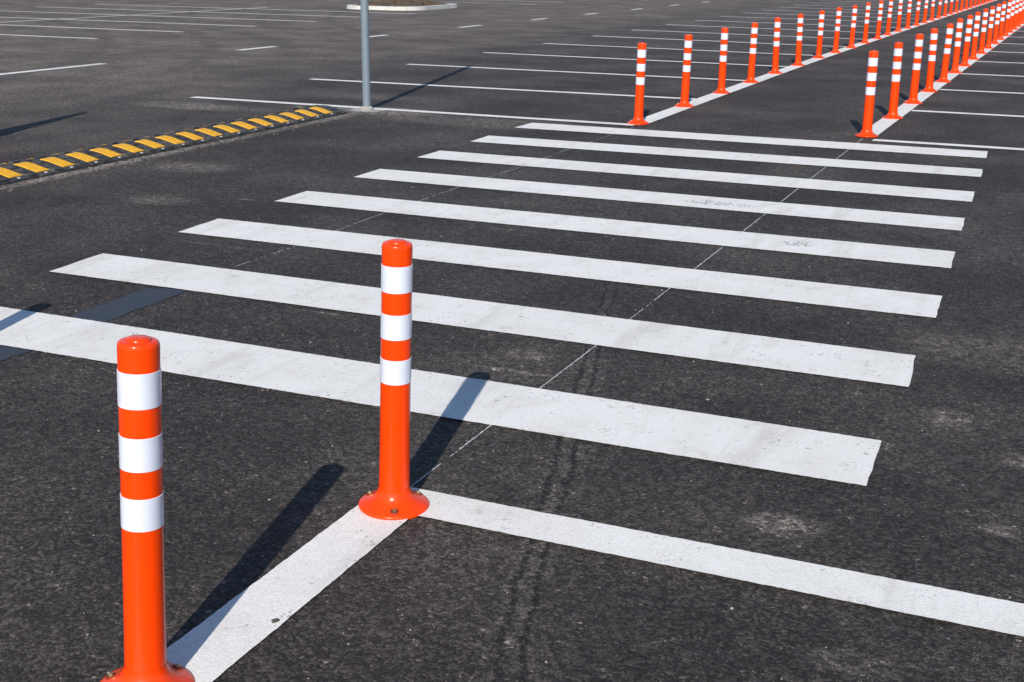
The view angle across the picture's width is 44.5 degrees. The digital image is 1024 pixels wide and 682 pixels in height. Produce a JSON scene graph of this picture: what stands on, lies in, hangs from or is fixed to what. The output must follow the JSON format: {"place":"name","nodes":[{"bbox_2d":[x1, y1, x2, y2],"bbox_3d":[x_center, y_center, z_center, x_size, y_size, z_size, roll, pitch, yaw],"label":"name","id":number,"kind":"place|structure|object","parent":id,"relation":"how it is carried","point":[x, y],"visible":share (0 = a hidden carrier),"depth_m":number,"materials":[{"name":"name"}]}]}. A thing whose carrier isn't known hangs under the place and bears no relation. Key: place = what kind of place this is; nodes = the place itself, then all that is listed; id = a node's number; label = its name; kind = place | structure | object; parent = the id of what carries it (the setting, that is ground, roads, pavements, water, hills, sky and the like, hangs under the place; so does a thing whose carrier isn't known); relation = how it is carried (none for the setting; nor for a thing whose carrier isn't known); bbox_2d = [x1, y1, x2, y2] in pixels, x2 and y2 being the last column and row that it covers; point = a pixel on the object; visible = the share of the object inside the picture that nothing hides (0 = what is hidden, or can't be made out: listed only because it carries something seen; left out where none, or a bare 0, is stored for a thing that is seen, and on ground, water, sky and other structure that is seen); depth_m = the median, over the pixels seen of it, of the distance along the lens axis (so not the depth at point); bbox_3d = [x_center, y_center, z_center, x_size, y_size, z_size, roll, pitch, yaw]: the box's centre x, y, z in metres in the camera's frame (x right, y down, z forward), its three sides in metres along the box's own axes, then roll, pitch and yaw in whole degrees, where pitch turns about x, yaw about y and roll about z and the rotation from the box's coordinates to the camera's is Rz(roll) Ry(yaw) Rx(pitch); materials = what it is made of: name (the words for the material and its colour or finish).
{"place":"outdoors","nodes":[
{"label":"outdoors","id":0,"kind":"place"},
{"bbox_2d":[347,0,457,10],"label":"kerbed island","id":1,"kind":"structure","parent":0,"point":[406,5],"depth_m":35.34,"materials":[{"name":"concrete"}]},
{"bbox_2d":[0,0,1023,681],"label":"ground","id":2,"kind":"structure","parent":0,"point":[938,502],"depth_m":4.97,"materials":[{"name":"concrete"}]},
{"bbox_2d":[0,34,98,38],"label":"parking line","id":3,"kind":"object","parent":2,"relation":"on","point":[50,36],"visible":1,"depth_m":22.47,"materials":[{"name":"paint"}]},
{"bbox_2d":[0,63,105,74],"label":"lane dash","id":4,"kind":"object","parent":2,"relation":"on","point":[51,68],"visible":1,"depth_m":16.34,"materials":[{"name":"white paint"}]},
{"bbox_2d":[17,11,115,14],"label":"parking line","id":5,"kind":"object","parent":2,"relation":"on","point":[76,13],"visible":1,"depth_m":31.03,"materials":[{"name":"paint"}]},
{"bbox_2d":[0,24,178,31],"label":"parking line","id":6,"kind":"object","parent":2,"relation":"on","point":[95,28],"visible":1,"depth_m":24.98,"materials":[{"name":"paint"}]},
{"bbox_2d":[0,288,186,360],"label":"painted over line","id":7,"kind":"object","parent":2,"relation":"on","point":[118,307],"visible":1,"depth_m":5.39,"materials":[{"name":"black paint"}]},
{"bbox_2d":[56,7,188,11],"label":"parking line","id":8,"kind":"object","parent":2,"relation":"on","point":[121,9],"visible":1,"depth_m":33.42,"materials":[{"name":"paint"}]},
{"bbox_2d":[11,7,266,21],"bbox_3d":[-10.567,-7.107,27.718,0.116,0.001,18.209,8,18,22],"label":"parking line","id":9,"kind":"object","parent":2,"relation":"on","point":[137,14],"visible":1,"depth_m":30.80,"materials":[{"name":"paint"}]},
{"bbox_2d":[63,19,239,25],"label":"parking line","id":10,"kind":"object","parent":2,"relation":"on","point":[152,22],"visible":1,"depth_m":27.33,"materials":[{"name":"paint"}]},
{"bbox_2d":[0,105,346,185],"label":"speed bump","id":11,"kind":"object","parent":2,"relation":"on","point":[16,171],"visible":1,"depth_m":9.68,"materials":[{"name":"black rubber"}]},
{"bbox_2d":[104,4,242,8],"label":"parking line","id":12,"kind":"object","parent":2,"relation":"on","point":[171,6],"visible":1,"depth_m":35.63,"materials":[{"name":"paint"}]},
{"bbox_2d":[135,15,316,21],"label":"parking line","id":13,"kind":"object","parent":2,"relation":"on","point":[223,18],"visible":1,"depth_m":29.37,"materials":[{"name":"paint"}]},
{"bbox_2d":[240,46,278,49],"bbox_3d":[-4.120,-4.736,20.228,0.144,0.001,1.057,8,18,22],"label":"road marking","id":14,"kind":"object","parent":2,"relation":"on","point":[259,47],"visible":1,"depth_m":20.27,"materials":[{"name":"white paint"}]},
{"bbox_2d":[212,12,347,16],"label":"parking line","id":15,"kind":"object","parent":2,"relation":"on","point":[280,14],"visible":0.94,"depth_m":31.57,"materials":[{"name":"paint"}]},
{"bbox_2d":[167,505,406,681],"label":"edge line","id":16,"kind":"object","parent":2,"relation":"on","point":[216,644],"visible":0.96,"depth_m":2.97,"materials":[{"name":"white paint"}]},
{"bbox_2d":[100,335,194,681],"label":"bollard","id":17,"kind":"object","parent":16,"relation":"on","point":[139,392],"visible":1,"depth_m":2.46,"materials":[{"name":"orange plastic"}]},
{"bbox_2d":[270,9,410,13],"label":"parking line","id":18,"kind":"object","parent":2,"relation":"on","point":[340,11],"visible":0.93,"depth_m":33.59,"materials":[{"name":"paint"}]},
{"bbox_2d":[350,108,384,111],"bbox_3d":[-1.420,-2.287,12.362,0.375,0.001,0.381,8,18,22],"label":"concrete footing","id":19,"kind":"object","parent":2,"relation":"on","point":[360,110],"visible":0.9,"depth_m":12.30,"materials":[{"name":"grey concrete"}]},
{"bbox_2d":[360,0,372,109],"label":"steel pole","id":20,"kind":"object","parent":19,"relation":"on","point":[365,47],"visible":1,"depth_m":12.20,"materials":[{"name":"metal"}]},
{"bbox_2d":[189,96,633,125],"bbox_3d":[-1.136,-2.284,12.356,4.915,0.001,0.130,8,18,22],"label":"parking line","id":21,"kind":"object","parent":2,"relation":"on","point":[421,111],"visible":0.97,"depth_m":12.19,"materials":[{"name":"white paint"}]},
{"bbox_2d":[237,127,632,265],"bbox_3d":[-0.134,-1.151,8.716,0.037,0.001,5.939,8,19,23],"label":"chalk line","id":22,"kind":"object","parent":2,"relation":"on","point":[422,199],"visible":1,"depth_m":7.84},
{"bbox_2d":[0,307,880,485],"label":"crosswalk stripe","id":23,"kind":"object","parent":2,"relation":"on","point":[802,451],"visible":0.91,"depth_m":4.29,"materials":[{"name":"white paint"}]},
{"bbox_2d":[50,253,915,386],"bbox_3d":[-0.326,-0.141,5.414,3.985,0.001,0.422,8,18,22],"label":"crosswalk stripe","id":24,"kind":"object","parent":2,"relation":"on","point":[892,368],"visible":0.95,"depth_m":5.23,"materials":[{"name":"white paint"}]},
{"bbox_2d":[311,79,695,99],"bbox_3d":[-0.239,-2.921,14.461,4.824,0.001,0.129,7,18,21],"label":"parking line","id":25,"kind":"object","parent":2,"relation":"on","point":[503,88],"visible":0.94,"depth_m":14.37,"materials":[{"name":"white paint"}]},
{"bbox_2d":[4,105,1020,681],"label":"loose grit","id":26,"kind":"object","parent":2,"relation":"on","point":[442,279],"visible":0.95,"depth_m":5.28,"materials":[{"name":"grey gravel"}]},
{"bbox_2d":[410,290,666,486],"bbox_3d":[0.218,0.090,4.693,0.012,0.001,2.500,8,19,23],"label":"chalk line","id":27,"kind":"object","parent":2,"relation":"on","point":[540,387],"visible":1,"depth_m":4.07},
{"bbox_2d":[179,218,941,317],"bbox_3d":[0.061,-0.403,6.280,3.990,0.001,0.412,8,18,22],"label":"crosswalk stripe","id":28,"kind":"object","parent":2,"relation":"on","point":[893,301],"visible":0.98,"depth_m":6.12,"materials":[{"name":"white paint"}]},
{"bbox_2d":[408,64,744,80],"bbox_3d":[0.743,-3.580,16.636,4.842,0.001,0.128,8,19,23],"label":"parking line","id":29,"kind":"object","parent":2,"relation":"on","point":[568,71],"visible":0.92,"depth_m":16.67,"materials":[{"name":"white paint"}]},
{"bbox_2d":[276,191,954,267],"bbox_3d":[0.431,-0.666,7.150,3.994,0.001,0.413,8,18,22],"label":"crosswalk stripe","id":30,"kind":"object","parent":2,"relation":"on","point":[888,253],"visible":1,"depth_m":7.03,"materials":[{"name":"white paint"}]},
{"bbox_2d":[483,52,786,66],"bbox_3d":[1.736,-4.243,18.826,4.870,0.001,0.129,9,19,25],"label":"parking line","id":31,"kind":"object","parent":2,"relation":"on","point":[631,59],"visible":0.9,"depth_m":18.78,"materials":[{"name":"white paint"}]},
{"bbox_2d":[355,169,964,230],"bbox_3d":[0.803,-0.929,8.017,3.977,0.001,0.411,8,18,22],"label":"crosswalk stripe","id":32,"kind":"object","parent":2,"relation":"on","point":[885,217],"visible":1,"depth_m":7.91,"materials":[{"name":"white paint"}]},
{"bbox_2d":[542,43,814,55],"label":"parking line","id":33,"kind":"object","parent":2,"relation":"on","point":[662,48],"visible":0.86,"depth_m":21.12,"materials":[{"name":"white paint"}]},
{"bbox_2d":[419,150,973,201],"bbox_3d":[1.179,-1.190,8.878,3.983,0.001,0.422,8,18,22],"label":"crosswalk stripe","id":34,"kind":"object","parent":2,"relation":"on","point":[944,194],"visible":1,"depth_m":8.78,"materials":[{"name":"white paint"}]},
{"bbox_2d":[411,487,1023,635],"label":"parking line","id":35,"kind":"object","parent":2,"relation":"on","point":[973,610],"visible":0.96,"depth_m":3.15,"materials":[{"name":"white paint"}]},
{"bbox_2d":[358,239,428,519],"bbox_3d":[-0.312,0.097,3.357,0.196,0.754,0.196,0,18,-6],"label":"bollard","id":36,"kind":"object","parent":35,"relation":"on","point":[393,496],"visible":1,"depth_m":3.34,"materials":[{"name":"orange plastic"}]},
{"bbox_2d":[603,36,846,46],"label":"parking line","id":37,"kind":"object","parent":2,"relation":"on","point":[705,40],"visible":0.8,"depth_m":23.29,"materials":[{"name":"white paint"}]},
{"bbox_2d":[470,135,982,176],"bbox_3d":[1.557,-1.454,9.749,3.982,0.001,0.431,8,18,22],"label":"crosswalk stripe","id":38,"kind":"object","parent":2,"relation":"on","point":[747,156],"visible":1,"depth_m":9.69,"materials":[{"name":"white paint"}]},
{"bbox_2d":[515,123,987,157],"bbox_3d":[1.930,-1.716,10.617,3.973,0.001,0.396,8,18,21],"label":"crosswalk stripe","id":39,"kind":"object","parent":2,"relation":"on","point":[839,145],"visible":1,"depth_m":10.54,"materials":[{"name":"white paint"}]},
{"bbox_2d":[643,30,867,39],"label":"parking line","id":40,"kind":"object","parent":2,"relation":"on","point":[742,34],"visible":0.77,"depth_m":25.29,"materials":[{"name":"white paint"}]},
{"bbox_2d":[668,138,862,288],"bbox_3d":[1.869,-0.991,8.265,0.011,0.001,5.660,8,19,23],"label":"chalk line","id":41,"kind":"object","parent":2,"relation":"on","point":[759,218],"visible":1,"depth_m":7.28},
{"bbox_2d":[667,24,871,32],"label":"parking line","id":42,"kind":"object","parent":2,"relation":"on","point":[767,28],"visible":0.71,"depth_m":27.54,"materials":[{"name":"white paint"}]},
{"bbox_2d":[702,20,895,27],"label":"parking line","id":43,"kind":"object","parent":2,"relation":"on","point":[786,23],"visible":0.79,"depth_m":29.79,"materials":[{"name":"white paint"}]},
{"bbox_2d":[724,16,896,22],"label":"parking line","id":44,"kind":"object","parent":2,"relation":"on","point":[786,18],"visible":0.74,"depth_m":32.27,"materials":[{"name":"white paint"}]},
{"bbox_2d":[644,0,995,122],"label":"edge line","id":45,"kind":"object","parent":2,"relation":"on","point":[675,109],"visible":0.79,"depth_m":15.21,"materials":[{"name":"white paint"}]},
{"bbox_2d":[628,43,648,124],"bbox_3d":[1.172,-2.353,11.424,0.196,0.726,0.196,-8,20,-25],"label":"bollard","id":46,"kind":"object","parent":45,"relation":"on","point":[638,118],"visible":1,"depth_m":11.40,"materials":[{"name":"orange plastic"}]},
{"bbox_2d":[675,34,693,106],"bbox_3d":[1.785,-2.764,12.789,0.196,0.722,0.196,-6,19,-21],"label":"bollard","id":47,"kind":"object","parent":45,"relation":"on","point":[686,70],"visible":1,"depth_m":12.76,"materials":[{"name":"orange plastic"}]},
{"bbox_2d":[712,27,729,93],"bbox_3d":[2.381,-3.164,14.106,0.196,0.723,0.196,14,22,36],"label":"bollard","id":48,"kind":"object","parent":45,"relation":"on","point":[721,89],"visible":1,"depth_m":14.08,"materials":[{"name":"orange plastic"}]},
{"bbox_2d":[743,23,758,82],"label":"bollard","id":49,"kind":"object","parent":45,"relation":"on","point":[752,55],"visible":1,"depth_m":15.34,"materials":[{"name":"orange plastic"}]},
{"bbox_2d":[768,17,781,73],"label":"bollard","id":50,"kind":"object","parent":45,"relation":"on","point":[776,45],"visible":1,"depth_m":16.61,"materials":[{"name":"orange plastic"}]},
{"bbox_2d":[791,14,804,65],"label":"bollard","id":51,"kind":"object","parent":45,"relation":"on","point":[799,40],"visible":1,"depth_m":17.90,"materials":[{"name":"orange plastic"}]},
{"bbox_2d":[812,10,824,57],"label":"bollard","id":52,"kind":"object","parent":45,"relation":"on","point":[820,34],"visible":1,"depth_m":19.30,"materials":[{"name":"orange plastic"}]},
{"bbox_2d":[829,7,841,52],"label":"bollard","id":53,"kind":"object","parent":45,"relation":"on","point":[837,30],"visible":1,"depth_m":20.44,"materials":[{"name":"orange plastic"}]},
{"bbox_2d":[845,5,857,47],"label":"bollard","id":54,"kind":"object","parent":45,"relation":"on","point":[853,27],"visible":1,"depth_m":21.62,"materials":[{"name":"orange plastic"}]},
{"bbox_2d":[859,2,870,42],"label":"bollard","id":55,"kind":"object","parent":45,"relation":"on","point":[866,24],"visible":1,"depth_m":22.90,"materials":[{"name":"orange plastic"}]},
{"bbox_2d":[872,1,883,38],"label":"bollard","id":56,"kind":"object","parent":45,"relation":"on","point":[879,21],"visible":1,"depth_m":24.19,"materials":[{"name":"orange plastic"}]},
{"bbox_2d":[883,0,892,34],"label":"bollard","id":57,"kind":"object","parent":45,"relation":"on","point":[889,16],"visible":1,"depth_m":25.48,"materials":[{"name":"orange plastic"}]},
{"bbox_2d":[894,0,902,31],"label":"bollard","id":58,"kind":"object","parent":45,"relation":"on","point":[899,16],"visible":1,"depth_m":26.77,"materials":[{"name":"orange plastic"}]},
{"bbox_2d":[904,0,911,28],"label":"bollard","id":59,"kind":"object","parent":45,"relation":"on","point":[907,26],"visible":1,"depth_m":28.06,"materials":[{"name":"orange plastic"}]},
{"bbox_2d":[912,0,920,25],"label":"bollard","id":60,"kind":"object","parent":45,"relation":"on","point":[916,23],"visible":1,"depth_m":29.35,"materials":[{"name":"orange plastic"}]},
{"bbox_2d":[920,0,928,22],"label":"bollard","id":61,"kind":"object","parent":45,"relation":"on","point":[925,12],"visible":1,"depth_m":30.63,"materials":[{"name":"orange plastic"}]},
{"bbox_2d":[928,0,935,20],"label":"bollard","id":62,"kind":"object","parent":45,"relation":"on","point":[932,11],"visible":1,"depth_m":31.92,"materials":[{"name":"orange plastic"}]},
{"bbox_2d":[936,0,941,17],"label":"bollard","id":63,"kind":"object","parent":45,"relation":"on","point":[939,9],"visible":1,"depth_m":33.20,"materials":[{"name":"orange plastic"}]},
{"bbox_2d":[942,0,947,15],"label":"bollard","id":64,"kind":"object","parent":45,"relation":"on","point":[945,8],"visible":1,"depth_m":34.49,"materials":[{"name":"orange plastic"}]},
{"bbox_2d":[948,0,952,13],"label":"bollard","id":65,"kind":"object","parent":45,"relation":"on","point":[951,7],"visible":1,"depth_m":35.77,"materials":[{"name":"orange plastic"}]},
{"bbox_2d":[953,0,959,12],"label":"bollard","id":66,"kind":"object","parent":45,"relation":"on","point":[956,7],"visible":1,"depth_m":37.06,"materials":[{"name":"orange plastic"}]},
{"bbox_2d":[958,0,963,10],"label":"bollard","id":67,"kind":"object","parent":45,"relation":"on","point":[961,5],"visible":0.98,"depth_m":38.34,"materials":[{"name":"orange plastic"}]},
{"bbox_2d":[855,50,878,136],"bbox_3d":[3.081,-2.128,10.758,0.196,0.725,0.196,7,18,23],"label":"bollard","id":68,"kind":"object","parent":2,"relation":"on","point":[867,124],"visible":1,"depth_m":10.73,"materials":[{"name":"orange plastic"}]},
{"bbox_2d":[872,24,1023,134],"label":"edge line","id":69,"kind":"object","parent":2,"relation":"on","point":[880,126],"visible":0.61,"depth_m":13.86,"materials":[{"name":"white paint"}]},
{"bbox_2d":[882,42,902,118],"bbox_3d":[3.687,-2.504,12.016,0.196,0.718,0.196,4,17,14],"label":"bollard","id":70,"kind":"object","parent":69,"relation":"on","point":[895,82],"visible":1,"depth_m":11.99,"materials":[{"name":"orange plastic"}]},
{"bbox_2d":[903,34,923,103],"bbox_3d":[4.297,-2.894,13.290,0.196,0.725,0.196,-6,19,-19],"label":"bollard","id":71,"kind":"object","parent":69,"relation":"on","point":[914,86],"visible":1,"depth_m":13.27,"materials":[{"name":"orange plastic"}]},
{"bbox_2d":[920,28,937,91],"bbox_3d":[4.875,-3.263,14.523,0.196,0.718,0.196,-10,19,-30],"label":"bollard","id":72,"kind":"object","parent":69,"relation":"on","point":[931,61],"visible":1,"depth_m":14.50,"materials":[{"name":"orange plastic"}]},
{"bbox_2d":[935,23,953,82],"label":"bollard","id":73,"kind":"object","parent":69,"relation":"on","point":[946,53],"visible":1,"depth_m":15.68,"materials":[{"name":"orange plastic"}]},
{"bbox_2d":[948,18,962,72],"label":"bollard","id":74,"kind":"object","parent":69,"relation":"on","point":[957,46],"visible":0.99,"depth_m":16.97,"materials":[{"name":"orange plastic"}]},
{"bbox_2d":[959,15,972,66],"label":"bollard","id":75,"kind":"object","parent":69,"relation":"on","point":[967,39],"visible":0.98,"depth_m":18.10,"materials":[{"name":"orange plastic"}]},
{"bbox_2d":[968,12,980,59],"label":"bollard","id":76,"kind":"object","parent":69,"relation":"on","point":[975,36],"visible":0.97,"depth_m":19.37,"materials":[{"name":"orange plastic"}]},
{"bbox_2d":[976,8,988,53],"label":"bollard","id":77,"kind":"object","parent":69,"relation":"on","point":[983,31],"visible":0.98,"depth_m":20.61,"materials":[{"name":"orange plastic"}]},
{"bbox_2d":[984,6,994,48],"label":"bollard","id":78,"kind":"object","parent":69,"relation":"on","point":[990,28],"visible":0.98,"depth_m":21.86,"materials":[{"name":"orange plastic"}]},
{"bbox_2d":[991,4,1001,43],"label":"bollard","id":79,"kind":"object","parent":69,"relation":"on","point":[996,24],"visible":0.95,"depth_m":23.10,"materials":[{"name":"orange plastic"}]},
{"bbox_2d":[997,1,1006,39],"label":"bollard","id":80,"kind":"object","parent":69,"relation":"on","point":[1001,25],"visible":0.93,"depth_m":24.34,"materials":[{"name":"orange plastic"}]},
{"bbox_2d":[1003,0,1011,35],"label":"bollard","id":81,"kind":"object","parent":69,"relation":"on","point":[1007,19],"visible":0.91,"depth_m":25.58,"materials":[{"name":"orange plastic"}]},
{"bbox_2d":[1008,0,1015,32],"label":"bollard","id":82,"kind":"object","parent":69,"relation":"on","point":[1010,28],"visible":0.79,"depth_m":26.85,"materials":[{"name":"orange plastic"}]},
{"bbox_2d":[1012,0,1019,29],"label":"bollard","id":83,"kind":"object","parent":69,"relation":"on","point":[1015,15],"visible":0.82,"depth_m":28.09,"materials":[{"name":"orange plastic"}]},
{"bbox_2d":[1017,0,1022,26],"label":"bollard","id":84,"kind":"object","parent":69,"relation":"on","point":[1019,13],"visible":0.85,"depth_m":29.34,"materials":[{"name":"orange plastic"}]},
{"bbox_2d":[1020,0,1023,23],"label":"bollard","id":85,"kind":"object","parent":69,"relation":"on","point":[1022,18],"visible":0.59,"depth_m":30.61,"materials":[{"name":"orange plastic"}]},
{"bbox_2d":[872,139,1023,149],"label":"parking line","id":86,"kind":"object","parent":2,"relation":"on","point":[995,147],"visible":1,"depth_m":10.41,"materials":[{"name":"white paint"}]},
{"bbox_2d":[912,110,1023,116],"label":"parking line","id":87,"kind":"object","parent":2,"relation":"on","point":[968,113],"visible":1,"depth_m":12.55,"materials":[{"name":"white paint"}]},
{"bbox_2d":[939,89,1023,93],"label":"parking line","id":88,"kind":"object","parent":2,"relation":"on","point":[981,91],"visible":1,"depth_m":14.69,"materials":[{"name":"white paint"}]},
{"bbox_2d":[960,73,1023,76],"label":"parking line","id":89,"kind":"object","parent":2,"relation":"on","point":[989,74],"visible":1,"depth_m":16.88,"materials":[{"name":"white paint"}]}
]}

